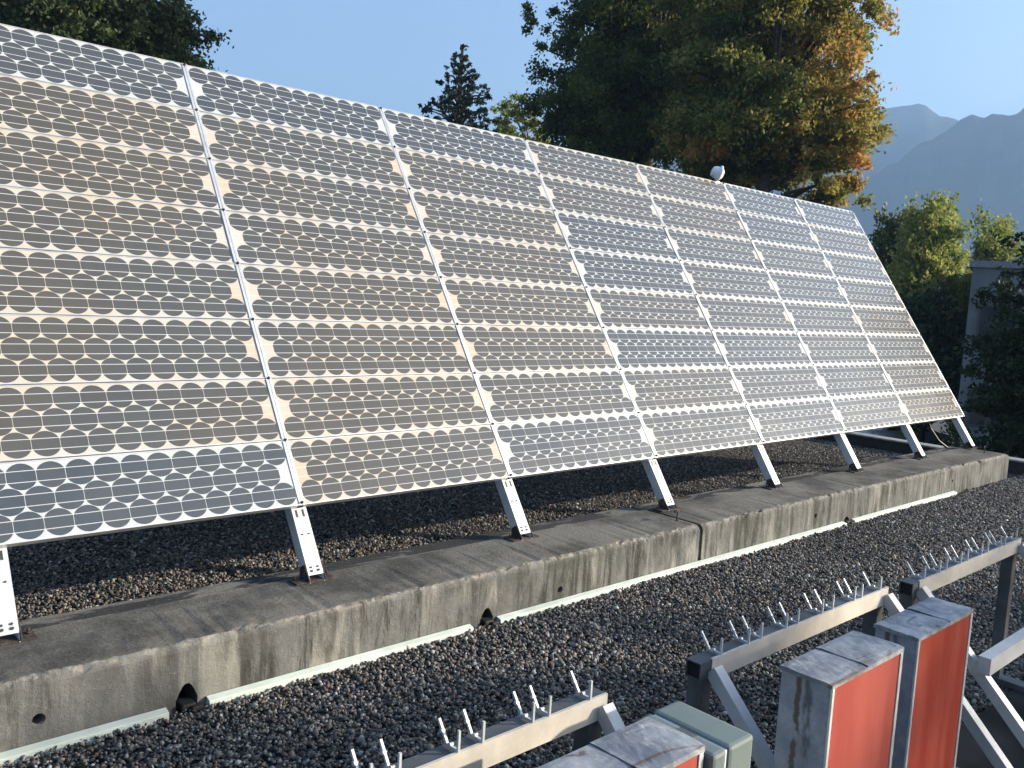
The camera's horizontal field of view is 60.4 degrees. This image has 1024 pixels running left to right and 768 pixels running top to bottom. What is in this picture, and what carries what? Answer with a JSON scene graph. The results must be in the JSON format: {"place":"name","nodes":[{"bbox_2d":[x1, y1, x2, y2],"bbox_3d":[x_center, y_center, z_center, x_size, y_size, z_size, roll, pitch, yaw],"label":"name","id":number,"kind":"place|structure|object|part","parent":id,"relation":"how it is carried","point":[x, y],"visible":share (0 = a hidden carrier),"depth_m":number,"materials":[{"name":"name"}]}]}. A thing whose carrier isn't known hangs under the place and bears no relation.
{"place":"outdoors","nodes":[
{"label":"outdoors","id":0,"kind":"place"},
{"bbox_2d":[158,0,1023,164],"label":"sky","id":1,"kind":"structure","parent":0,"point":[958,59],"materials":[{"name":"blue"}]},
{"bbox_2d":[660,104,957,198],"bbox_3d":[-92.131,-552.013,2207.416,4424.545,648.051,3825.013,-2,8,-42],"label":"mountain ridge","id":2,"kind":"structure","parent":0,"point":[916,125],"depth_m":2579.83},
{"bbox_2d":[823,108,1023,287],"bbox_3d":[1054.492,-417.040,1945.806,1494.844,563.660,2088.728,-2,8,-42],"label":"mountain slope","id":3,"kind":"structure","parent":0,"point":[974,161],"depth_m":1876.05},
{"bbox_2d":[931,420,953,444],"bbox_3d":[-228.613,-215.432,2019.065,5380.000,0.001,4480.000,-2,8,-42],"label":"ground","id":4,"kind":"structure","parent":0,"point":[935,426],"depth_m":52.53,"materials":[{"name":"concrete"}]},
{"bbox_2d":[0,0,233,71],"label":"leafy tree","id":5,"kind":"object","parent":4,"relation":"on","point":[165,29],"visible":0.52,"depth_m":28.17,"materials":[{"name":"green plant"}]},
{"bbox_2d":[418,44,501,132],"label":"spruce tree","id":6,"kind":"object","parent":4,"relation":"on","point":[460,112],"visible":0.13,"depth_m":45.82,"materials":[{"name":"green plant"}]},
{"bbox_2d":[8,439,1023,767],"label":"flat roof","id":7,"kind":"structure","parent":4,"relation":"on","point":[320,747],"depth_m":3.80,"materials":[{"name":"grey gravel"}]},
{"bbox_2d":[176,689,203,711],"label":"drain block","id":8,"kind":"structure","parent":7,"relation":"on","point":[184,700],"depth_m":3.10,"materials":[{"name":"grey concrete"}]},
{"bbox_2d":[0,507,699,752],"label":"concrete beam","id":9,"kind":"structure","parent":7,"relation":"on","point":[65,673],"depth_m":3.49,"materials":[{"name":"grey concrete"}]},
{"bbox_2d":[0,707,168,765],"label":"flashing strip","id":10,"kind":"object","parent":9,"relation":"attached to","point":[71,739],"visible":0.83,"depth_m":2.85,"materials":[{"name":"white metal"}]},
{"bbox_2d":[206,624,473,707],"bbox_3d":[-0.634,1.120,3.558,1.225,0.034,0.031,-2,8,-42],"label":"flashing strip","id":11,"kind":"object","parent":9,"relation":"attached to","point":[249,690],"visible":0.82,"depth_m":3.47,"materials":[{"name":"white metal"}]},
{"bbox_2d":[7,438,905,620],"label":"roof gravel","id":12,"kind":"structure","parent":7,"relation":"on","point":[460,499],"depth_m":5.55,"materials":[{"name":"grey gravel"}]},
{"bbox_2d":[0,23,977,645],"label":"solar array","id":13,"kind":"object","parent":7,"relation":"on","point":[222,295],"visible":1,"depth_m":4.67,"materials":[{"name":"glass"}]},
{"bbox_2d":[710,166,724,182],"bbox_3d":[1.857,-1.875,7.941,0.132,0.192,0.137,-2,8,-42],"label":"light sensor","id":14,"kind":"object","parent":13,"relation":"attached to","point":[717,173],"visible":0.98,"depth_m":7.90,"materials":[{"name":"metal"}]},
{"bbox_2d":[480,615,498,626],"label":"drain block","id":15,"kind":"structure","parent":7,"relation":"on","point":[485,621],"depth_m":4.04,"materials":[{"name":"grey concrete"}]},
{"bbox_2d":[0,473,1023,767],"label":"roof gravel","id":16,"kind":"structure","parent":7,"relation":"on","point":[1000,499],"depth_m":3.76,"materials":[{"name":"grey gravel"}]},
{"bbox_2d":[350,671,624,767],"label":"test rack","id":17,"kind":"object","parent":16,"relation":"on","point":[586,715],"visible":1,"depth_m":1.82,"materials":[{"name":"metal"}]},
{"bbox_2d":[537,717,704,767],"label":"metal box","id":18,"kind":"object","parent":16,"relation":"on","point":[647,742],"visible":1,"depth_m":1.53,"materials":[{"name":"metal"}]},
{"bbox_2d":[773,630,903,767],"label":"metal box","id":19,"kind":"object","parent":16,"relation":"on","point":[838,702],"visible":1,"depth_m":1.94,"materials":[{"name":"metal"}]},
{"bbox_2d":[685,572,1012,767],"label":"test rack","id":20,"kind":"object","parent":16,"relation":"on","point":[707,668],"visible":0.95,"depth_m":2.42,"materials":[{"name":"metal"}]},
{"bbox_2d":[873,597,973,767],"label":"metal box","id":21,"kind":"object","parent":16,"relation":"on","point":[931,635],"visible":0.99,"depth_m":2.25,"materials":[{"name":"metal"}]},
{"bbox_2d":[497,521,846,623],"bbox_3d":[1.166,1.053,5.207,3.330,0.034,0.031,-2,8,-42],"label":"flashing strip","id":22,"kind":"object","parent":7,"relation":"on","point":[565,601],"visible":0.82,"depth_m":4.84,"materials":[{"name":"white metal"}]},
{"bbox_2d":[640,701,752,767],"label":"electric enclosure","id":23,"kind":"object","parent":7,"relation":"on","point":[727,745],"visible":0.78,"depth_m":1.64,"materials":[{"name":"grey plastic"}]},
{"bbox_2d":[631,446,1008,560],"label":"concrete beam","id":24,"kind":"structure","parent":7,"relation":"on","point":[730,519],"depth_m":6.34,"materials":[{"name":"grey concrete"}]},
{"bbox_2d":[851,491,956,522],"bbox_3d":[3.182,0.978,7.053,1.880,0.034,0.031,-2,8,-42],"label":"flashing strip","id":25,"kind":"object","parent":24,"relation":"attached to","point":[901,507],"visible":0.88,"depth_m":6.97,"materials":[{"name":"white metal"}]},
{"bbox_2d":[844,519,853,523],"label":"drain block","id":26,"kind":"structure","parent":7,"relation":"on","point":[848,521],"depth_m":6.37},
{"bbox_2d":[814,432,1023,474],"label":"roof parapet","id":27,"kind":"structure","parent":7,"relation":"on","point":[902,446],"depth_m":9.90,"materials":[{"name":"grey concrete"}]},
{"bbox_2d":[956,689,1023,767],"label":"ground sheet","id":28,"kind":"object","parent":7,"relation":"on","point":[970,753],"depth_m":3.16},
{"bbox_2d":[899,526,1023,767],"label":"test rack","id":29,"kind":"object","parent":28,"relation":"on","point":[985,668],"visible":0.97,"depth_m":3.09,"materials":[{"name":"metal"}]},
{"bbox_2d":[483,91,554,143],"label":"pale tree","id":30,"kind":"object","parent":4,"relation":"on","point":[504,126],"visible":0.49,"depth_m":50.91,"materials":[{"name":"green plant"}]},
{"bbox_2d":[507,0,710,168],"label":"evergreen tree","id":31,"kind":"object","parent":4,"relation":"on","point":[600,96],"visible":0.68,"depth_m":37.93,"materials":[{"name":"green plant"}]},
{"bbox_2d":[636,0,899,212],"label":"broadleaf tree","id":32,"kind":"object","parent":4,"relation":"on","point":[753,104],"visible":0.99,"depth_m":31.79,"materials":[{"name":"green plant"}]},
{"bbox_2d":[867,202,936,427],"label":"leafy bush","id":33,"kind":"object","parent":4,"relation":"on","point":[882,239],"visible":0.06,"depth_m":45.02,"materials":[{"name":"green plant"}]},
{"bbox_2d":[859,424,952,445],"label":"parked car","id":34,"kind":"object","parent":4,"relation":"on","point":[895,433],"visible":0.2,"depth_m":41.92,"materials":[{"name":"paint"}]},
{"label":"side window","id":35,"kind":"part","parent":34,"relation":"part of","materials":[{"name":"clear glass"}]},
{"bbox_2d":[885,188,975,442],"bbox_3d":[19.290,-2.724,40.040,7.158,12.355,5.786,3,6,-1],"label":"leafy bush","id":36,"kind":"object","parent":4,"relation":"on","point":[931,256],"visible":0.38,"depth_m":38.55,"materials":[{"name":"green plant"}]},
{"bbox_2d":[899,283,967,439],"bbox_3d":[16.326,-0.209,35.878,5.241,7.908,5.344,-2,8,-42],"label":"dark shrub","id":37,"kind":"object","parent":4,"relation":"on","point":[939,343],"visible":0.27,"depth_m":34.80,"materials":[{"name":"green plant"}]},
{"bbox_2d":[939,231,1023,458],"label":"dark tree","id":38,"kind":"object","parent":4,"relation":"on","point":[1003,395],"visible":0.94,"depth_m":19.78,"materials":[{"name":"green plant"}]},
{"bbox_2d":[953,260,1023,457],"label":"grey building","id":39,"kind":"structure","parent":4,"relation":"on","point":[985,273],"depth_m":32.92,"materials":[{"name":"paint"}]},
{"bbox_2d":[966,384,1005,427],"bbox_3d":[17.810,0.845,32.959,1.300,1.600,0.058,6,7,28],"label":"window","id":40,"kind":"structure","parent":39,"relation":"in","point":[972,419],"depth_m":33.14,"materials":[{"name":"glass"}]},
{"bbox_2d":[976,304,1017,345],"bbox_3d":[17.981,-2.134,32.651,1.300,1.600,0.058,6,7,28],"label":"window","id":41,"kind":"structure","parent":39,"relation":"in","point":[983,314],"depth_m":32.80,"materials":[{"name":"glass"}]},
{"bbox_2d":[965,203,1023,285],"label":"leafy bush","id":42,"kind":"object","parent":4,"relation":"on","point":[987,246],"visible":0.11,"depth_m":42.67,"materials":[{"name":"green plant"}]}
]}

